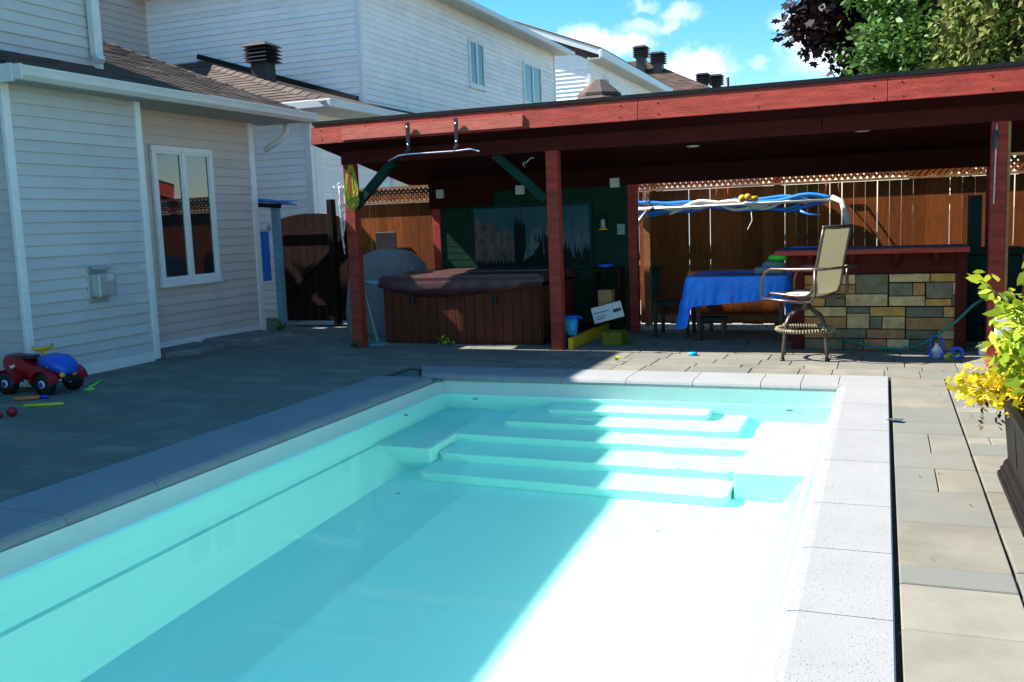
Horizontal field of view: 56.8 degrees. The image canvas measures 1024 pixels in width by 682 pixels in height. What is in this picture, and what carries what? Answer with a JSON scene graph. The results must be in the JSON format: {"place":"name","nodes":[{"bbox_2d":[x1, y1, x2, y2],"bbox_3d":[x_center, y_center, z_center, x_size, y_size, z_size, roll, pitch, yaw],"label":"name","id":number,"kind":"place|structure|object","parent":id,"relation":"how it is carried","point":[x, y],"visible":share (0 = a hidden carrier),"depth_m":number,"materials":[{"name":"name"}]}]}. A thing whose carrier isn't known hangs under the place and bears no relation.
{"place":"outdoors","nodes":[
{"label":"outdoors","id":0,"kind":"place"},
{"bbox_2d":[0,327,1023,681],"bbox_3d":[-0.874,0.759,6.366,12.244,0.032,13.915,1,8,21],"label":"patio paving","id":1,"kind":"structure","parent":0,"point":[962,609],"depth_m":7.45,"materials":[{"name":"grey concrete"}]},
{"bbox_2d":[0,406,17,417],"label":"ball","id":2,"kind":"object","parent":1,"relation":"on","point":[11,411],"visible":1,"depth_m":8.12,"materials":[{"name":"red plastic"}]},
{"bbox_2d":[14,395,48,400],"bbox_3d":[-4.551,0.538,8.968,0.297,0.040,0.040,-4,7,-15],"label":"foam dart","id":3,"kind":"object","parent":1,"relation":"on","point":[31,397],"visible":1,"depth_m":8.96,"materials":[{"name":"orange plastic"}]},
{"bbox_2d":[23,402,63,407],"bbox_3d":[-4.242,0.578,8.580,0.345,0.032,0.032,-3,7,-8],"label":"toy tube","id":4,"kind":"object","parent":1,"relation":"on","point":[43,404],"visible":1,"depth_m":8.57,"materials":[{"name":"green plastic"}]},
{"bbox_2d":[0,343,87,394],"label":"toy quad","id":5,"kind":"object","parent":1,"relation":"on","point":[44,373],"visible":1,"depth_m":9.29,"materials":[{"name":"red plastic"}]},
{"bbox_2d":[83,379,102,389],"bbox_3d":[-4.275,0.449,9.650,0.119,0.026,0.561,-4,7,-15],"label":"toy spade","id":6,"kind":"object","parent":1,"relation":"on","point":[93,385],"visible":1,"depth_m":9.55,"materials":[{"name":"green plastic"}]},
{"bbox_2d":[160,342,227,357],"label":"concrete block","id":7,"kind":"structure","parent":1,"relation":"on","point":[191,348],"depth_m":11.99,"materials":[{"name":"grey concrete"}]},
{"bbox_2d":[203,330,295,346],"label":"stone slab","id":8,"kind":"structure","parent":1,"relation":"on","point":[254,338],"depth_m":12.79,"materials":[{"name":"stone"}]},
{"bbox_2d":[258,198,297,329],"bbox_3d":[-3.784,-1.212,14.514,1.052,2.065,0.646,1,8,21],"label":"lean to","id":9,"kind":"object","parent":1,"relation":"on","point":[274,206],"visible":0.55,"depth_m":14.24,"materials":[{"name":"white wood"}]},
{"bbox_2d":[260,231,271,280],"bbox_3d":[-3.743,-1.287,14.357,0.100,0.750,0.120,1,8,21],"label":"blue panel","id":10,"kind":"object","parent":9,"relation":"in","point":[265,253],"visible":0.86,"depth_m":14.32,"materials":[{"name":"blue plastic"}]},
{"bbox_2d":[269,318,290,330],"bbox_3d":[-3.537,-0.228,14.220,0.423,0.237,0.246,-2,7,1],"label":"weed","id":11,"kind":"object","parent":1,"relation":"on","point":[279,326],"visible":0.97,"depth_m":14.23,"materials":[{"name":"green plant"}]},
{"bbox_2d":[350,339,361,347],"bbox_3d":[-1.961,0.031,11.934,0.180,0.103,0.164,-2,7,4],"label":"weed","id":12,"kind":"object","parent":1,"relation":"on","point":[356,343],"visible":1,"depth_m":11.93,"materials":[{"name":"green plant"}]},
{"bbox_2d":[364,281,389,345],"bbox_3d":[-1.773,-0.360,12.121,0.341,0.822,0.180,1,8,21],"label":"lid lifter","id":13,"kind":"object","parent":1,"relation":"on","point":[377,343],"visible":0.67,"depth_m":12.12,"materials":[{"name":"metal"}]},
{"bbox_2d":[346,249,426,334],"bbox_3d":[-1.750,-0.718,13.484,1.280,1.190,0.607,1,8,21],"label":"barbecue","id":14,"kind":"object","parent":1,"relation":"on","point":[379,263],"visible":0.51,"depth_m":13.25,"materials":[{"name":"grey fabric"}]},
{"bbox_2d":[438,335,454,343],"bbox_3d":[-0.827,-0.005,11.861,0.179,0.126,0.241,-9,10,-44],"label":"weed","id":15,"kind":"object","parent":1,"relation":"on","point":[446,341],"visible":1,"depth_m":11.87,"materials":[{"name":"green plant"}]},
{"bbox_2d":[378,266,574,344],"bbox_3d":[-0.429,-0.479,12.408,2.250,0.885,1.355,1,8,21],"label":"hot tub","id":16,"kind":"object","parent":1,"relation":"on","point":[485,306],"visible":0.84,"depth_m":11.83,"materials":[{"name":"brown wood"}]},
{"bbox_2d":[550,323,609,348],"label":"platform","id":17,"kind":"structure","parent":1,"relation":"on","point":[587,332],"depth_m":11.70,"materials":[{"name":"yellow paint"}]},
{"bbox_2d":[565,315,582,335],"bbox_3d":[0.722,-0.188,11.326,0.191,0.235,0.227,-6,8,-30],"label":"bucket","id":18,"kind":"object","parent":17,"relation":"on","point":[571,321],"visible":0.9,"depth_m":11.28,"materials":[{"name":"blue plastic"}]},
{"bbox_2d":[591,301,623,323],"bbox_3d":[1.196,-0.361,11.886,0.418,0.297,0.254,-2,7,3],"label":"sign","id":19,"kind":"object","parent":17,"relation":"on","point":[607,312],"visible":1,"depth_m":11.77,"materials":[{"name":"white plastic"}]},
{"bbox_2d":[598,289,614,305],"bbox_3d":[1.198,-0.550,12.021,0.180,0.200,0.160,1,8,21],"label":"wooden crate","id":20,"kind":"object","parent":19,"relation":"on","point":[606,296],"visible":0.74,"depth_m":11.95,"materials":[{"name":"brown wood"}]},
{"bbox_2d":[593,268,625,325],"bbox_3d":[1.268,-0.580,12.337,0.360,0.735,0.240,1,8,21],"label":"side shelf","id":21,"kind":"object","parent":17,"relation":"on","point":[620,284],"visible":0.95,"depth_m":12.26,"materials":[{"name":"brown wood"}]},
{"bbox_2d":[597,264,612,267],"bbox_3d":[1.208,-0.972,12.283,0.200,0.050,0.200,1,8,21],"label":"dish","id":22,"kind":"object","parent":21,"relation":"on","point":[604,265],"visible":1,"depth_m":12.21,"materials":[{"name":"blue plastic"}]},
{"bbox_2d":[602,330,627,345],"bbox_3d":[1.230,-0.040,11.322,0.240,0.160,0.300,1,8,21],"label":"storage box","id":23,"kind":"object","parent":1,"relation":"on","point":[614,337],"visible":1,"depth_m":11.20,"materials":[{"name":"green plastic"}]},
{"bbox_2d":[311,61,1023,355],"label":"pavilion","id":24,"kind":"structure","parent":1,"relation":"on","point":[921,119],"depth_m":10.82,"materials":[{"name":"wood"}]},
{"bbox_2d":[345,164,358,210],"bbox_3d":[-1.983,-1.891,11.666,0.169,0.576,0.104,1,8,21],"label":"cord coil","id":25,"kind":"object","parent":24,"relation":"hanging from","point":[355,197],"visible":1,"depth_m":11.68,"materials":[{"name":"green plastic"}]},
{"bbox_2d":[388,118,479,161],"bbox_3d":[-0.887,-2.281,10.721,1.158,0.446,0.102,1,8,21],"label":"pull up bar","id":26,"kind":"object","parent":24,"relation":"attached to","point":[408,146],"visible":1,"depth_m":10.72,"materials":[{"name":"metal"}]},
{"bbox_2d":[436,189,443,198],"bbox_3d":[-1.000,-2.040,13.141,0.100,0.120,0.060,1,8,21],"label":"junction box","id":27,"kind":"object","parent":24,"relation":"attached to","point":[439,193],"visible":1,"depth_m":13.11,"materials":[{"name":"white plastic"}]},
{"bbox_2d":[515,185,524,194],"bbox_3d":[0.108,-2.027,12.707,0.120,0.120,0.060,1,8,21],"label":"junction box","id":28,"kind":"object","parent":24,"relation":"attached to","point":[519,189],"visible":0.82,"depth_m":12.68,"materials":[{"name":"white plastic"}]},
{"bbox_2d":[470,200,593,267],"bbox_3d":[0.252,-1.428,12.832,1.750,0.890,0.052,1,8,21],"label":"mural","id":29,"kind":"object","parent":24,"relation":"attached to","point":[509,235],"visible":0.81,"depth_m":12.83,"materials":[{"name":"grey paint"}]},
{"bbox_2d":[599,211,606,229],"bbox_3d":[1.188,-1.573,12.380,0.120,0.240,0.120,1,8,21],"label":"wall lantern","id":30,"kind":"object","parent":24,"relation":"attached to","point":[602,217],"depth_m":12.35,"materials":[{"name":"white metal"}]},
{"bbox_2d":[610,178,619,187],"bbox_3d":[1.327,-2.043,12.226,0.120,0.120,0.060,1,8,21],"label":"junction box","id":31,"kind":"object","parent":24,"relation":"attached to","point":[614,182],"visible":1,"depth_m":12.20,"materials":[{"name":"white plastic"}]},
{"bbox_2d":[617,224,625,234],"bbox_3d":[1.425,-1.458,12.357,0.100,0.140,0.060,1,8,21],"label":"switch box","id":32,"kind":"object","parent":24,"relation":"attached to","point":[620,229],"visible":1,"depth_m":12.33,"materials":[{"name":"white plastic"}]},
{"bbox_2d":[992,123,997,203],"bbox_3d":[4.654,-1.710,9.136,0.042,0.762,0.040,5,10,44],"label":"bungee cord","id":33,"kind":"object","parent":24,"relation":"hanging from","point":[995,135],"visible":1,"depth_m":9.11,"materials":[{"name":"rubber"}]},
{"bbox_2d":[994,317,1015,341],"bbox_3d":[4.795,-0.110,9.207,0.180,0.240,0.100,1,8,21],"label":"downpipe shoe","id":34,"kind":"object","parent":24,"relation":"attached to","point":[997,332],"visible":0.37,"depth_m":9.17,"materials":[{"name":"white plastic"}]},
{"bbox_2d":[650,265,695,336],"bbox_3d":[2.038,-0.514,11.967,0.475,0.880,0.500,1,8,21],"label":"patio chair","id":35,"kind":"object","parent":1,"relation":"on","point":[655,281],"visible":0.89,"depth_m":11.99,"materials":[{"name":"green paint"}]},
{"bbox_2d":[701,316,727,339],"bbox_3d":[2.428,-0.158,11.458,0.330,0.270,0.250,1,8,21],"label":"stool","id":36,"kind":"object","parent":1,"relation":"on","point":[723,319],"visible":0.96,"depth_m":11.39,"materials":[{"name":"green paint"}]},
{"bbox_2d":[697,302,789,341],"bbox_3d":[2.834,-0.439,11.568,1.120,0.770,1.080,1,8,21],"label":"table","id":37,"kind":"object","parent":1,"relation":"on","point":[711,321],"visible":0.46,"depth_m":11.31,"materials":[{"name":"black plastic"}]},
{"bbox_2d":[675,270,790,329],"bbox_3d":[2.835,-0.521,11.564,1.420,0.623,1.376,1,8,21],"label":"tablecloth","id":38,"kind":"object","parent":37,"relation":"on","point":[703,288],"visible":0.75,"depth_m":11.06,"materials":[{"name":"blue fabric"}]},
{"bbox_2d":[754,260,785,272],"bbox_3d":[3.083,-0.892,11.287,0.339,0.156,0.300,1,8,21],"label":"bread bag","id":39,"kind":"object","parent":38,"relation":"on","point":[767,265],"visible":0.62,"depth_m":11.22,"materials":[{"name":"plastic"}]},
{"bbox_2d":[768,254,786,260],"bbox_3d":[3.143,-0.987,11.217,0.218,0.088,0.137,1,8,21],"label":"green bowl","id":40,"kind":"object","parent":39,"relation":"on","point":[775,258],"visible":0.73,"depth_m":11.17,"materials":[{"name":"green plastic"}]},
{"bbox_2d":[760,224,857,361],"bbox_3d":[3.015,-0.492,9.612,0.645,1.353,0.773,-8,9,-39],"label":"bar stool","id":41,"kind":"object","parent":1,"relation":"on","point":[829,266],"visible":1,"depth_m":9.45,"materials":[{"name":"brown metal"}]},
{"bbox_2d":[774,244,969,351],"bbox_3d":[3.794,-0.449,10.068,1.880,1.092,0.650,1,8,21],"label":"bar counter","id":42,"kind":"object","parent":1,"relation":"on","point":[898,296],"visible":0.88,"depth_m":9.95,"materials":[{"name":"stone"}]},
{"bbox_2d":[790,246,818,248],"bbox_3d":[3.185,-1.019,10.308,0.320,0.020,0.320,1,8,21],"label":"tray","id":43,"kind":"object","parent":42,"relation":"on","point":[803,247],"visible":0.94,"depth_m":10.21,"materials":[{"name":"blue plastic"}]},
{"bbox_2d":[840,290,1007,350],"bbox_3d":[4.291,-0.206,9.844,1.657,0.601,0.253,0,7,13],"label":"garden hose","id":44,"kind":"object","parent":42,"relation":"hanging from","point":[964,313],"visible":0.84,"depth_m":9.79,"materials":[{"name":"rubber"}]},
{"bbox_2d":[886,418,903,420],"bbox_3d":[2.704,0.552,6.682,0.104,0.006,0.066,4,9,40],"label":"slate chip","id":45,"kind":"object","parent":1,"relation":"on","point":[896,419],"visible":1,"depth_m":6.67,"materials":[{"name":"grey stone"}]},
{"bbox_2d":[928,337,944,358],"bbox_3d":[4.197,0.065,9.358,0.160,0.211,0.120,1,8,21],"label":"water jug","id":46,"kind":"object","parent":1,"relation":"on","point":[936,351],"visible":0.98,"depth_m":9.33,"materials":[{"name":"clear plastic"}]},
{"bbox_2d":[944,353,959,360],"bbox_3d":[4.254,0.149,9.139,0.144,0.080,0.126,-2,7,3],"label":"weed","id":47,"kind":"object","parent":1,"relation":"on","point":[947,356],"visible":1,"depth_m":9.14,"materials":[{"name":"green plant"}]},
{"bbox_2d":[950,346,964,358],"bbox_3d":[4.379,0.119,9.316,0.134,0.134,0.034,1,8,21],"label":"toy ring","id":48,"kind":"object","parent":1,"relation":"on","point":[953,349],"visible":0.92,"depth_m":9.30,"materials":[{"name":"blue plastic"}]},
{"bbox_2d":[978,342,985,355],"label":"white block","id":49,"kind":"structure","parent":1,"relation":"on","point":[981,347],"depth_m":9.45,"materials":[{"name":"plastic"}]},
{"bbox_2d":[984,359,1005,379],"bbox_3d":[2.995,0.231,5.520,0.440,0.220,0.440,1,8,21],"label":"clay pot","id":50,"kind":"object","parent":1,"relation":"on","point":[986,361],"visible":0.17,"depth_m":5.54,"materials":[{"name":"orange ceramic"}]},
{"bbox_2d":[966,195,1023,340],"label":"cabinet","id":51,"kind":"object","parent":1,"relation":"on","point":[976,317],"visible":0.35,"depth_m":10.38,"materials":[{"name":"green paint"}]},
{"bbox_2d":[997,391,1023,536],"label":"planter","id":52,"kind":"object","parent":1,"relation":"on","point":[1010,473],"visible":0.85,"depth_m":4.76,"materials":[{"name":"brown wood"}]},
{"bbox_2d":[944,262,1023,430],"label":"shrub","id":53,"kind":"object","parent":52,"relation":"in","point":[1010,343],"visible":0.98,"depth_m":5.04,"materials":[{"name":"yellow plant"}]},
{"bbox_2d":[292,296,784,326],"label":"neighbour ground","id":54,"kind":"structure","parent":0,"point":[344,323],"depth_m":15.33,"materials":[{"name":"grey concrete"}]},
{"bbox_2d":[833,0,1021,243],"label":"green tree","id":55,"kind":"object","parent":54,"relation":"on","point":[883,53],"visible":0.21,"depth_m":13.96,"materials":[{"name":"green plant"}]},
{"bbox_2d":[921,0,1023,240],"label":"ivy tree","id":56,"kind":"object","parent":54,"relation":"on","point":[978,29],"visible":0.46,"depth_m":12.23,"materials":[{"name":"green plant"}]},
{"bbox_2d":[510,19,672,251],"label":"house","id":57,"kind":"structure","parent":0,"point":[582,69],"depth_m":34.81,"materials":[{"name":"white"}]},
{"bbox_2d":[603,75,609,83],"bbox_3d":[3.642,-9.843,36.355,0.065,0.630,0.730,1,8,21],"label":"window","id":58,"kind":"structure","parent":57,"relation":"in","point":[606,78],"depth_m":36.37,"materials":[{"name":"white glass"}]},
{"bbox_2d":[266,207,1013,327],"bbox_3d":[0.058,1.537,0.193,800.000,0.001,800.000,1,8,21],"label":"ground","id":59,"kind":"structure","parent":0,"point":[290,322],"depth_m":16.22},
{"bbox_2d":[0,0,317,386],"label":"house","id":60,"kind":"structure","parent":59,"relation":"on","point":[127,157],"depth_m":10.95,"materials":[{"name":"grey"}]},
{"bbox_2d":[85,264,116,303],"bbox_3d":[-4.556,-0.638,10.531,0.148,0.420,0.300,1,8,21],"label":"electrical outlet box","id":61,"kind":"object","parent":60,"relation":"attached to","point":[101,284],"visible":1,"depth_m":10.47,"materials":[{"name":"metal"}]},
{"bbox_2d":[148,145,222,287],"bbox_3d":[-4.289,-1.644,12.506,0.065,1.800,1.190,1,8,21],"label":"window","id":62,"kind":"structure","parent":60,"relation":"in","point":[182,178],"depth_m":12.46,"materials":[{"name":"white glass"}]},
{"bbox_2d":[326,199,342,324],"bbox_3d":[-2.769,-1.224,14.764,0.100,1.950,0.120,1,8,21],"label":"fence post","id":63,"kind":"object","parent":59,"relation":"on","point":[334,260],"visible":1,"depth_m":14.72,"materials":[{"name":"brown wood"}]},
{"bbox_2d":[144,0,574,317],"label":"house","id":64,"kind":"structure","parent":59,"relation":"on","point":[347,59],"depth_m":19.13,"materials":[{"name":"white"}]},
{"bbox_2d":[241,41,282,81],"bbox_3d":[-4.719,-5.106,17.985,0.560,1.050,0.560,1,8,21],"label":"roof vent","id":65,"kind":"object","parent":64,"relation":"on","point":[261,57],"visible":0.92,"depth_m":17.81,"materials":[{"name":"metal"}]},
{"bbox_2d":[390,178,428,203],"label":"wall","id":66,"kind":"structure","parent":64,"relation":"in","point":[394,183],"depth_m":19.27,"materials":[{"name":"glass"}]},
{"bbox_2d":[467,37,486,91],"bbox_3d":[-0.857,-6.810,23.352,0.065,1.200,0.980,1,8,21],"label":"window","id":67,"kind":"structure","parent":64,"relation":"in","point":[476,49],"depth_m":23.31,"materials":[{"name":"white glass"}]},
{"bbox_2d":[522,60,542,103],"bbox_3d":[0.604,-7.298,27.071,0.065,1.230,1.530,1,8,21],"label":"window","id":68,"kind":"structure","parent":64,"relation":"in","point":[532,73],"depth_m":26.99,"materials":[{"name":"white glass"}]},
{"bbox_2d":[0,366,895,681],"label":"swimming pool","id":69,"kind":"structure","parent":59,"relation":"in","point":[836,620],"depth_m":5.79,"materials":[{"name":"white concrete"}]},
{"bbox_2d":[0,395,831,681],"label":"water","id":70,"kind":"structure","parent":69,"relation":"in","point":[508,539],"depth_m":4.82,"materials":[{"name":"teal liquid"}]},
{"bbox_2d":[577,79,655,188],"bbox_3d":[1.936,-3.337,20.441,2.772,4.470,2.772,1,8,21],"label":"gazebo","id":71,"kind":"object","parent":59,"relation":"on","point":[598,88],"visible":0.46,"depth_m":19.88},
{"bbox_2d":[770,0,1021,240],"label":"maple tree","id":72,"kind":"object","parent":59,"relation":"on","point":[817,31],"visible":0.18,"depth_m":17.81,"materials":[{"name":"purple plant"}]},
{"bbox_2d":[688,352,697,355],"bbox_3d":[1.948,0.138,10.198,0.100,0.035,0.100,1,8,21],"label":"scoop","id":73,"kind":"object","parent":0,"point":[692,353],"visible":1,"depth_m":10.16,"materials":[{"name":"blue plastic"}]},
{"bbox_2d":[628,61,760,243],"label":"house","id":74,"kind":"structure","parent":0,"point":[674,81],"depth_m":53.08,"materials":[{"name":"brown"}]},
{"bbox_2d":[632,45,649,71],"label":"roof vent","id":75,"kind":"object","parent":74,"relation":"on","point":[641,55],"visible":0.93,"depth_m":55.12,"materials":[{"name":"metal"}]},
{"bbox_2d":[649,51,666,73],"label":"roof vent","id":76,"kind":"object","parent":74,"relation":"on","point":[658,59],"visible":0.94,"depth_m":54.80,"materials":[{"name":"metal"}]},
{"bbox_2d":[695,72,711,85],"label":"roof vent","id":77,"kind":"object","parent":74,"relation":"on","point":[704,78],"visible":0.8,"depth_m":54.44,"materials":[{"name":"metal"}]},
{"bbox_2d":[709,74,724,86],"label":"roof vent","id":78,"kind":"object","parent":74,"relation":"on","point":[716,80],"visible":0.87,"depth_m":55.21,"materials":[{"name":"metal"}]},
{"bbox_2d":[641,324,790,330],"bbox_3d":[2.819,-0.180,12.674,7.836,0.041,0.671,1,8,21],"label":"gravel strip","id":79,"kind":"object","parent":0,"point":[741,327],"visible":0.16,"depth_m":12.69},
{"bbox_2d":[344,152,1023,325],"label":"fence","id":80,"kind":"object","parent":79,"relation":"on","point":[917,210],"visible":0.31,"depth_m":12.52,"materials":[{"name":"brown wood"}]},
{"bbox_2d":[281,213,348,320],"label":"gate","id":81,"kind":"structure","parent":80,"relation":"attached to","point":[305,242],"depth_m":15.07,"materials":[{"name":"brown wood"}]},
{"bbox_2d":[376,232,396,249],"bbox_3d":[-1.921,-1.506,14.466,0.350,0.320,0.020,1,8,21],"label":"wall plaque","id":82,"kind":"object","parent":80,"relation":"attached to","point":[385,240],"depth_m":14.45,"materials":[{"name":"metal"}]},
{"bbox_2d":[715,185,729,198],"bbox_3d":[2.779,-1.967,12.507,0.200,0.176,0.085,1,8,21],"label":"hanger","id":83,"kind":"object","parent":80,"relation":"attached to","point":[722,186],"visible":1,"depth_m":12.52,"materials":[{"name":"metal"}]},
{"bbox_2d":[638,198,832,210],"bbox_3d":[2.842,-1.788,12.469,2.730,0.067,0.048,1,8,21],"label":"pool pole","id":84,"kind":"object","parent":80,"relation":"attached to","point":[735,204],"visible":0.83,"depth_m":12.42,"materials":[{"name":"metal"}]},
{"bbox_2d":[639,210,646,223],"bbox_3d":[1.722,-1.622,12.889,0.240,0.308,0.069,1,8,21],"label":"nozzle","id":85,"kind":"object","parent":84,"relation":"hanging from","point":[642,216],"visible":0.45,"depth_m":12.86,"materials":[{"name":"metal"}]},
{"bbox_2d":[638,199,789,214],"bbox_3d":[2.582,-1.790,12.595,2.212,0.199,0.060,1,8,21],"label":"white hose","id":86,"kind":"object","parent":84,"relation":"attached to","point":[729,201],"visible":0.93,"depth_m":12.49,"materials":[{"name":"white plastic"}]},
{"bbox_2d":[738,194,757,201],"bbox_3d":[3.069,-1.862,12.305,0.249,0.110,0.095,1,8,21],"label":"sponge","id":87,"kind":"object","parent":86,"relation":"on","point":[746,197],"visible":1,"depth_m":12.27},
{"bbox_2d":[638,192,830,217],"bbox_3d":[2.834,-1.793,12.546,2.715,0.260,0.114,1,8,21],"label":"vacuum hose","id":88,"kind":"object","parent":84,"relation":"attached to","point":[788,209],"visible":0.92,"depth_m":12.35,"materials":[{"name":"blue plastic"}]},
{"bbox_2d":[800,210,820,216],"bbox_3d":[3.806,-1.630,12.091,0.259,0.100,0.032,1,8,21],"label":"hose tail","id":89,"kind":"object","parent":84,"relation":"hanging from","point":[809,214],"visible":1,"depth_m":12.08},
{"bbox_2d":[830,195,850,223],"bbox_3d":[4.146,-1.638,11.931,0.263,0.415,0.090,4,9,39],"label":"hose end","id":90,"kind":"object","parent":84,"relation":"hanging from","point":[845,212],"visible":0.84,"depth_m":11.88,"materials":[{"name":"white plastic"}]},
{"bbox_2d":[824,180,840,193],"bbox_3d":[4.064,-1.953,12.004,0.200,0.176,0.085,1,8,21],"label":"hanger","id":91,"kind":"object","parent":80,"relation":"attached to","point":[825,181],"visible":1,"depth_m":12.01,"materials":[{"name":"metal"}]},
{"bbox_2d":[473,0,1018,213],"label":"sky","id":92,"kind":"structure","parent":0,"point":[728,38],"materials":[{"name":"blue"}]},
{"bbox_3d":[-2.177,-1.915,11.779,0.142,0.108,0.009,1,8,21],"label":"hook","id":93,"kind":"object","parent":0,"visible":0},
{"bbox_2d":[338,186,345,253],"bbox_3d":[-2.095,-1.502,11.772,0.104,0.847,0.051,1,8,21],"label":"rope tassel","id":94,"kind":"object","parent":93,"relation":"hanging from","point":[341,198],"visible":1,"depth_m":11.75,"materials":[{"name":"white fabric"}]}
]}

